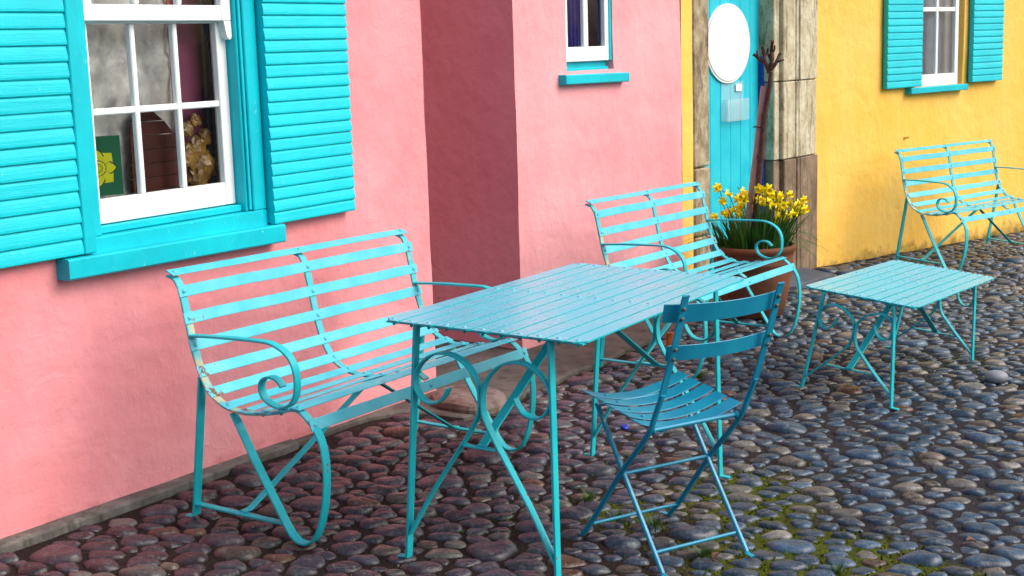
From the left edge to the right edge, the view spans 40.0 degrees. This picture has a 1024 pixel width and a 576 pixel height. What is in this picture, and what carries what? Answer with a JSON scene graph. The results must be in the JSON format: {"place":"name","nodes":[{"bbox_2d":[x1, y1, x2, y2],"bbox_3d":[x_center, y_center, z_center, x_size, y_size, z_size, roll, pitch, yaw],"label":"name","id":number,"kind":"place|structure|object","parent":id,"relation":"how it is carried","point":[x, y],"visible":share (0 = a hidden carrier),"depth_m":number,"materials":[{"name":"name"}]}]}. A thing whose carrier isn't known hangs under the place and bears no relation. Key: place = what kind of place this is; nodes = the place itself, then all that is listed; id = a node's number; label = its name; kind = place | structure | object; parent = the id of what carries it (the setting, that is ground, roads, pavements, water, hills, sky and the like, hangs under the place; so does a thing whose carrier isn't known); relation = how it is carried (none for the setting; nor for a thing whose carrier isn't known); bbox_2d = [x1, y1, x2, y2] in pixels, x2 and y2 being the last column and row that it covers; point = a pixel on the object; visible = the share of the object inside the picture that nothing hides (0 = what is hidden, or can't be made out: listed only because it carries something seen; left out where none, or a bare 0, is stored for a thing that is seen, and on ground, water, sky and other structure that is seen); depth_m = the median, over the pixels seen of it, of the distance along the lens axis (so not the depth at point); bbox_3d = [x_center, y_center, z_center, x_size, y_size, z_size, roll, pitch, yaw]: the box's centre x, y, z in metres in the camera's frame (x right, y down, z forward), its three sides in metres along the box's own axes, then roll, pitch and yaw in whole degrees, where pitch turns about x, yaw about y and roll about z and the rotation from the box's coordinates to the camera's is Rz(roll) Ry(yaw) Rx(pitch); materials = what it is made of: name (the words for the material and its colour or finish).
{"place":"outdoors","nodes":[
{"label":"outdoors","id":0,"kind":"place"},
{"bbox_2d":[294,298,712,445],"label":"pavement slab","id":1,"kind":"structure","parent":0,"point":[571,360],"depth_m":7.28,"materials":[{"name":"stone"}]},
{"bbox_2d":[430,384,506,415],"bbox_3d":[-0.204,0.512,6.557,0.358,0.072,0.450,-2,10,0],"label":"flat rock","id":2,"kind":"object","parent":1,"relation":"on","point":[459,399],"visible":0.79,"depth_m":6.43,"materials":[{"name":"beige stone"}]},
{"bbox_2d":[0,231,1023,575],"bbox_3d":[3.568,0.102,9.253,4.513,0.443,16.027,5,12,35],"label":"cobblestone paving","id":3,"kind":"structure","parent":0,"point":[224,538],"depth_m":5.43,"materials":[{"name":"stone"}]},
{"bbox_2d":[0,439,298,552],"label":"kerb","id":4,"kind":"structure","parent":3,"relation":"on","point":[75,521],"depth_m":5.08,"materials":[{"name":"grey stone"}]},
{"bbox_2d":[0,0,436,538],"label":"pink house","id":5,"kind":"structure","parent":3,"relation":"on","point":[319,106],"depth_m":5.31,"materials":[{"name":"paint"}]},
{"bbox_2d":[95,135,123,195],"bbox_3d":[-1.500,-0.439,5.081,0.185,0.215,0.011,-8,12,-33],"label":"green card","id":6,"kind":"object","parent":5,"relation":"attached to","point":[109,164],"visible":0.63,"depth_m":5.11,"materials":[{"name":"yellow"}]},
{"bbox_2d":[86,0,177,198],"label":"hanging sheet","id":7,"kind":"object","parent":5,"relation":"hanging from","point":[108,64],"visible":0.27,"depth_m":5.24,"materials":[{"name":"grey fabric"}]},
{"bbox_2d":[129,112,190,193],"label":"brown boards","id":8,"kind":"object","parent":5,"relation":"attached to","point":[158,156],"visible":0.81,"depth_m":5.33,"materials":[{"name":"brown wood"}]},
{"bbox_2d":[165,0,174,128],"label":"red lath","id":9,"kind":"object","parent":5,"relation":"attached to","point":[167,2],"visible":0.03,"depth_m":5.39,"materials":[{"name":"red wood"}]},
{"bbox_2d":[56,0,285,280],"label":"window","id":10,"kind":"structure","parent":5,"relation":"in","point":[142,229],"depth_m":5.32,"materials":[{"name":"teal wood"}]},
{"bbox_2d":[169,0,209,185],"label":"curtain","id":11,"kind":"object","parent":5,"relation":"attached to","point":[190,62],"visible":0.07,"depth_m":5.49,"materials":[{"name":"fabric"}]},
{"bbox_2d":[183,113,217,185],"bbox_3d":[-1.228,-0.538,5.510,0.063,0.294,0.195,4,12,32],"label":"gold bundle","id":12,"kind":"object","parent":5,"relation":"on","point":[201,163],"visible":0.94,"depth_m":5.49,"materials":[{"name":"metal"}]},
{"bbox_2d":[198,0,219,183],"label":"dark curtain","id":13,"kind":"object","parent":5,"relation":"hanging from","point":[207,74],"visible":0.16,"depth_m":5.53,"materials":[{"name":"fabric"}]},
{"bbox_2d":[166,229,535,545],"bbox_3d":[-0.546,0.307,5.295,0.679,0.886,1.360,5,11,31],"label":"garden bench","id":14,"kind":"object","parent":3,"relation":"on","point":[319,426],"visible":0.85,"depth_m":5.13,"materials":[{"name":"paint"}]},
{"bbox_2d":[66,257,1019,575],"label":"grit","id":15,"kind":"object","parent":3,"relation":"on","point":[626,419],"visible":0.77,"depth_m":5.21,"materials":[{"name":"grey gravel"}]},
{"bbox_2d":[421,0,682,348],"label":"pink house","id":16,"kind":"structure","parent":3,"relation":"on","point":[539,132],"depth_m":7.79,"materials":[{"name":"paint"}]},
{"bbox_2d":[567,0,587,46],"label":"blue cloth","id":17,"kind":"object","parent":16,"relation":"hanging from","point":[573,18],"depth_m":8.12,"materials":[{"name":"blue fabric"}]},
{"bbox_2d":[558,0,628,84],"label":"window","id":18,"kind":"structure","parent":16,"relation":"in","point":[591,57],"depth_m":8.03,"materials":[{"name":"white wood"}]},
{"bbox_2d":[386,263,743,575],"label":"slatted table","id":19,"kind":"object","parent":3,"relation":"on","point":[578,304],"visible":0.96,"depth_m":4.59,"materials":[{"name":"paint"}]},
{"bbox_2d":[575,487,602,502],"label":"grass tuft","id":20,"kind":"object","parent":3,"relation":"on","point":[591,497],"visible":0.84,"depth_m":5.20,"materials":[{"name":"green plant"}]},
{"bbox_2d":[604,503,634,524],"bbox_3d":[0.378,0.806,5.001,0.129,0.049,0.145,-2,10,0],"label":"grass tuft","id":21,"kind":"object","parent":3,"relation":"on","point":[618,513],"visible":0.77,"depth_m":5.02,"materials":[{"name":"green plant"}]},
{"bbox_2d":[621,424,628,430],"bbox_3d":[0.492,0.608,6.141,0.036,0.013,0.036,10,27,-2],"label":"bottle cap","id":22,"kind":"object","parent":3,"relation":"on","point":[625,427],"visible":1,"depth_m":6.13,"materials":[{"name":"blue plastic"}]},
{"bbox_2d":[637,513,670,535],"bbox_3d":[0.500,0.819,4.914,0.124,0.055,0.146,-2,10,0],"label":"grass tuft","id":23,"kind":"object","parent":3,"relation":"on","point":[656,523],"visible":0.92,"depth_m":4.92,"materials":[{"name":"green plant"}]},
{"bbox_2d":[665,332,673,347],"bbox_3d":[0.885,0.290,7.828,0.069,0.085,0.039,-2,10,0],"label":"broken tile","id":24,"kind":"object","parent":3,"relation":"on","point":[669,337],"visible":0.56,"depth_m":7.81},
{"bbox_2d":[580,282,784,575],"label":"folding chair","id":25,"kind":"object","parent":3,"relation":"on","point":[681,313],"visible":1,"depth_m":4.57,"materials":[{"name":"paint"}]},
{"bbox_2d":[585,181,800,380],"bbox_3d":[1.021,-0.079,7.683,0.679,0.886,1.360,5,10,31],"label":"garden bench","id":26,"kind":"object","parent":3,"relation":"on","point":[659,236],"visible":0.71,"depth_m":7.77,"materials":[{"name":"paint"}]},
{"bbox_2d":[690,370,713,377],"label":"grass tuft","id":27,"kind":"object","parent":3,"relation":"on","point":[701,374],"visible":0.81,"depth_m":7.18,"materials":[{"name":"green plant"}]},
{"bbox_2d":[687,544,722,560],"bbox_3d":[0.627,0.875,4.630,0.155,0.044,0.113,7,13,42],"label":"grass tuft","id":28,"kind":"object","parent":3,"relation":"on","point":[702,553],"visible":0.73,"depth_m":4.65,"materials":[{"name":"green plant"}]},
{"bbox_2d":[712,552,719,560],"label":"dry leaf","id":29,"kind":"object","parent":3,"relation":"on","point":[714,555],"visible":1,"depth_m":4.61,"materials":[{"name":"brown plant"}]},
{"bbox_2d":[459,347,1023,575],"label":"moss","id":30,"kind":"object","parent":3,"relation":"on","point":[764,539],"visible":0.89,"depth_m":5.01,"materials":[{"name":"green plant"}]},
{"bbox_2d":[710,242,795,318],"bbox_3d":[1.504,-0.057,8.786,0.532,0.446,0.532,-2,10,0],"label":"flower pot","id":31,"kind":"object","parent":3,"relation":"on","point":[764,286],"visible":0.5,"depth_m":8.57,"materials":[{"name":"ceramic"}]},
{"bbox_2d":[709,213,723,225],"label":"daffodil","id":32,"kind":"object","parent":31,"relation":"in","point":[713,216],"visible":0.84,"depth_m":8.63,"materials":[{"name":"yellow plant"}]},
{"bbox_2d":[720,209,728,218],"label":"daffodil","id":33,"kind":"object","parent":31,"relation":"in","point":[725,213],"visible":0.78,"depth_m":8.71,"materials":[{"name":"yellow plant"}]},
{"bbox_2d":[718,196,735,229],"bbox_3d":[1.332,-0.388,8.643,0.140,0.357,0.061,-2,10,0],"label":"daffodil","id":34,"kind":"object","parent":31,"relation":"in","point":[722,200],"visible":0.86,"depth_m":8.61,"materials":[{"name":"yellow plant"}]},
{"bbox_2d":[722,189,739,237],"bbox_3d":[1.354,-0.413,8.641,0.127,0.406,0.059,-6,10,-21],"label":"daffodil","id":35,"kind":"object","parent":31,"relation":"in","point":[729,194],"visible":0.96,"depth_m":8.61,"materials":[{"name":"yellow plant"}]},
{"bbox_2d":[728,205,741,227],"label":"daffodil","id":36,"kind":"object","parent":31,"relation":"in","point":[732,209],"visible":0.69,"depth_m":8.82,"materials":[{"name":"yellow plant"}]},
{"bbox_2d":[733,193,740,223],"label":"daffodil","id":37,"kind":"object","parent":31,"relation":"in","point":[736,197],"visible":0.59,"depth_m":8.81,"materials":[{"name":"yellow plant"}]},
{"bbox_2d":[734,202,743,213],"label":"daffodil","id":38,"kind":"object","parent":31,"relation":"in","point":[738,206],"visible":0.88,"depth_m":8.71,"materials":[{"name":"yellow plant"}]},
{"bbox_2d":[735,208,743,221],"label":"daffodil","id":39,"kind":"object","parent":31,"relation":"in","point":[739,213],"visible":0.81,"depth_m":8.66,"materials":[{"name":"yellow plant"}]},
{"bbox_2d":[738,187,747,229],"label":"daffodil","id":40,"kind":"object","parent":31,"relation":"in","point":[745,207],"visible":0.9,"depth_m":8.63,"materials":[{"name":"yellow plant"}]},
{"bbox_2d":[739,190,748,230],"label":"daffodil","id":41,"kind":"object","parent":31,"relation":"in","point":[743,195],"visible":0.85,"depth_m":8.59,"materials":[{"name":"yellow plant"}]},
{"bbox_2d":[739,199,748,209],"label":"daffodil","id":42,"kind":"object","parent":31,"relation":"in","point":[743,202],"visible":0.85,"depth_m":8.62,"materials":[{"name":"yellow plant"}]},
{"bbox_2d":[675,183,833,262],"bbox_3d":[1.490,-0.412,8.751,1.047,0.498,0.776,-2,10,0],"label":"daffodil","id":43,"kind":"object","parent":31,"relation":"in","point":[750,237],"depth_m":8.60,"materials":[{"name":"green plant"}]},
{"bbox_2d":[745,86,766,226],"bbox_3d":[1.495,-0.773,8.672,0.147,0.932,0.022,-2,10,0],"label":"tree stake","id":44,"kind":"object","parent":31,"relation":"in","point":[752,181],"visible":0.76,"depth_m":8.66,"materials":[{"name":"brown wood"}]},
{"bbox_2d":[754,183,763,231],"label":"daffodil","id":45,"kind":"object","parent":31,"relation":"in","point":[758,189],"visible":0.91,"depth_m":8.62,"materials":[{"name":"yellow plant"}]},
{"bbox_2d":[755,195,762,232],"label":"daffodil","id":46,"kind":"object","parent":31,"relation":"in","point":[760,199],"visible":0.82,"depth_m":8.65,"materials":[{"name":"yellow plant"}]},
{"bbox_2d":[759,197,765,231],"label":"daffodil","id":47,"kind":"object","parent":31,"relation":"in","point":[763,203],"visible":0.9,"depth_m":8.69,"materials":[{"name":"yellow plant"}]},
{"bbox_2d":[760,197,770,225],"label":"daffodil","id":48,"kind":"object","parent":31,"relation":"in","point":[768,200],"visible":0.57,"depth_m":8.71,"materials":[{"name":"yellow plant"}]},
{"bbox_2d":[761,183,773,215],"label":"daffodil","id":49,"kind":"object","parent":31,"relation":"in","point":[768,189],"visible":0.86,"depth_m":8.60,"materials":[{"name":"yellow plant"}]},
{"bbox_2d":[752,40,783,227],"bbox_3d":[1.569,-0.924,8.647,0.214,1.186,0.086,-2,10,0],"label":"young tree","id":50,"kind":"object","parent":31,"relation":"in","point":[770,66],"visible":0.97,"depth_m":8.59,"materials":[{"name":"brown plant"}]},
{"bbox_2d":[766,190,775,217],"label":"daffodil","id":51,"kind":"object","parent":31,"relation":"in","point":[772,194],"visible":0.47,"depth_m":8.78,"materials":[{"name":"yellow plant"}]},
{"bbox_2d":[766,200,776,220],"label":"daffodil","id":52,"kind":"object","parent":31,"relation":"in","point":[772,204],"visible":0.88,"depth_m":8.59,"materials":[{"name":"yellow plant"}]},
{"bbox_2d":[769,191,783,224],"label":"daffodil","id":53,"kind":"object","parent":31,"relation":"in","point":[780,195],"visible":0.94,"depth_m":8.58,"materials":[{"name":"yellow plant"}]},
{"bbox_2d":[770,211,782,227],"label":"daffodil","id":54,"kind":"object","parent":31,"relation":"in","point":[778,213],"visible":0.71,"depth_m":8.62,"materials":[{"name":"yellow plant"}]},
{"bbox_2d":[770,191,784,229],"bbox_3d":[1.625,-0.407,8.638,0.101,0.380,0.061,-2,10,0],"label":"daffodil","id":55,"kind":"object","parent":31,"relation":"in","point":[777,200],"visible":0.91,"depth_m":8.61,"materials":[{"name":"yellow plant"}]},
{"bbox_2d":[774,200,787,221],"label":"daffodil","id":56,"kind":"object","parent":31,"relation":"in","point":[782,205],"visible":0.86,"depth_m":8.60,"materials":[{"name":"yellow plant"}]},
{"bbox_2d":[777,210,790,231],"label":"daffodil","id":57,"kind":"object","parent":31,"relation":"in","point":[787,214],"visible":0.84,"depth_m":8.60,"materials":[{"name":"yellow plant"}]},
{"bbox_2d":[779,190,793,218],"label":"daffodil","id":58,"kind":"object","parent":31,"relation":"in","point":[789,193],"visible":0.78,"depth_m":8.85,"materials":[{"name":"yellow plant"}]},
{"bbox_2d":[780,197,793,220],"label":"daffodil","id":59,"kind":"object","parent":31,"relation":"in","point":[789,202],"visible":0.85,"depth_m":8.66,"materials":[{"name":"yellow plant"}]},
{"bbox_2d":[782,209,797,231],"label":"daffodil","id":60,"kind":"object","parent":31,"relation":"in","point":[792,213],"visible":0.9,"depth_m":8.61,"materials":[{"name":"yellow plant"}]},
{"bbox_2d":[786,198,803,216],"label":"daffodil","id":61,"kind":"object","parent":31,"relation":"in","point":[799,204],"visible":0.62,"depth_m":8.79,"materials":[{"name":"yellow plant"}]},
{"bbox_2d":[783,195,807,239],"bbox_3d":[1.750,-0.405,8.709,0.167,0.344,0.053,1,10,14],"label":"daffodil","id":62,"kind":"object","parent":31,"relation":"in","point":[803,199],"visible":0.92,"depth_m":8.67,"materials":[{"name":"yellow plant"}]},
{"bbox_2d":[798,204,809,213],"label":"daffodil","id":63,"kind":"object","parent":31,"relation":"in","point":[804,208],"visible":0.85,"depth_m":8.63,"materials":[{"name":"yellow plant"}]},
{"bbox_2d":[789,267,832,289],"bbox_3d":[2.009,-0.051,10.110,0.423,0.078,0.955,8,13,43],"label":"doorstep slab","id":64,"kind":"structure","parent":3,"relation":"on","point":[807,276],"depth_m":10.16,"materials":[{"name":"stone"}]},
{"bbox_2d":[828,561,851,575],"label":"grass tuft","id":65,"kind":"object","parent":3,"relation":"on","point":[838,570],"visible":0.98,"depth_m":4.52,"materials":[{"name":"green plant"}]},
{"bbox_2d":[680,0,1023,273],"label":"yellow house","id":66,"kind":"structure","parent":3,"relation":"on","point":[856,96],"depth_m":10.98,"materials":[{"name":"paint"}]},
{"bbox_2d":[705,0,763,273],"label":"door","id":67,"kind":"structure","parent":66,"relation":"in","point":[732,113],"depth_m":9.85,"materials":[{"name":"teal wood"}]},
{"bbox_2d":[708,3,749,82],"bbox_3d":[1.480,-1.675,9.641,0.018,0.540,0.656,5,12,35],"label":"oval sign","id":68,"kind":"object","parent":67,"relation":"attached to","point":[728,40],"visible":0.86,"depth_m":9.62,"materials":[{"name":"white ceramic"}]},
{"bbox_2d":[735,84,741,90],"bbox_3d":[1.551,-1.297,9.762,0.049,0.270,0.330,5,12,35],"label":"doorbell","id":69,"kind":"object","parent":67,"relation":"attached to","point":[738,87],"visible":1,"depth_m":9.81,"materials":[{"name":"white plastic"}]},
{"bbox_2d":[921,0,951,74],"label":"grey blind","id":70,"kind":"object","parent":66,"relation":"attached to","point":[944,40],"depth_m":11.91,"materials":[{"name":"grey fabric"}]},
{"bbox_2d":[905,0,967,93],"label":"window","id":71,"kind":"structure","parent":66,"relation":"in","point":[942,79],"depth_m":11.76,"materials":[{"name":"white wood"}]},
{"bbox_2d":[794,260,993,410],"bbox_3d":[1.962,0.206,7.152,0.559,0.499,1.276,12,14,33],"label":"slatted table","id":72,"kind":"object","parent":3,"relation":"on","point":[894,284],"visible":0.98,"depth_m":6.91,"materials":[{"name":"paint"}]},
{"bbox_2d":[894,139,1023,270],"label":"garden bench","id":73,"kind":"object","parent":3,"relation":"on","point":[950,165],"visible":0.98,"depth_m":11.09,"materials":[{"name":"paint"}]},
{"bbox_2d":[966,536,975,541],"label":"dry leaf","id":74,"kind":"object","parent":3,"relation":"on","point":[970,538],"visible":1,"depth_m":4.77,"materials":[{"name":"brown plant"}]},
{"bbox_2d":[985,370,1007,383],"bbox_3d":[2.448,0.449,7.112,0.116,0.068,0.096,-2,10,0],"label":"pebble","id":75,"kind":"object","parent":3,"relation":"on","point":[995,376],"visible":1,"depth_m":7.08,"materials":[{"name":"white stone"}]}
]}

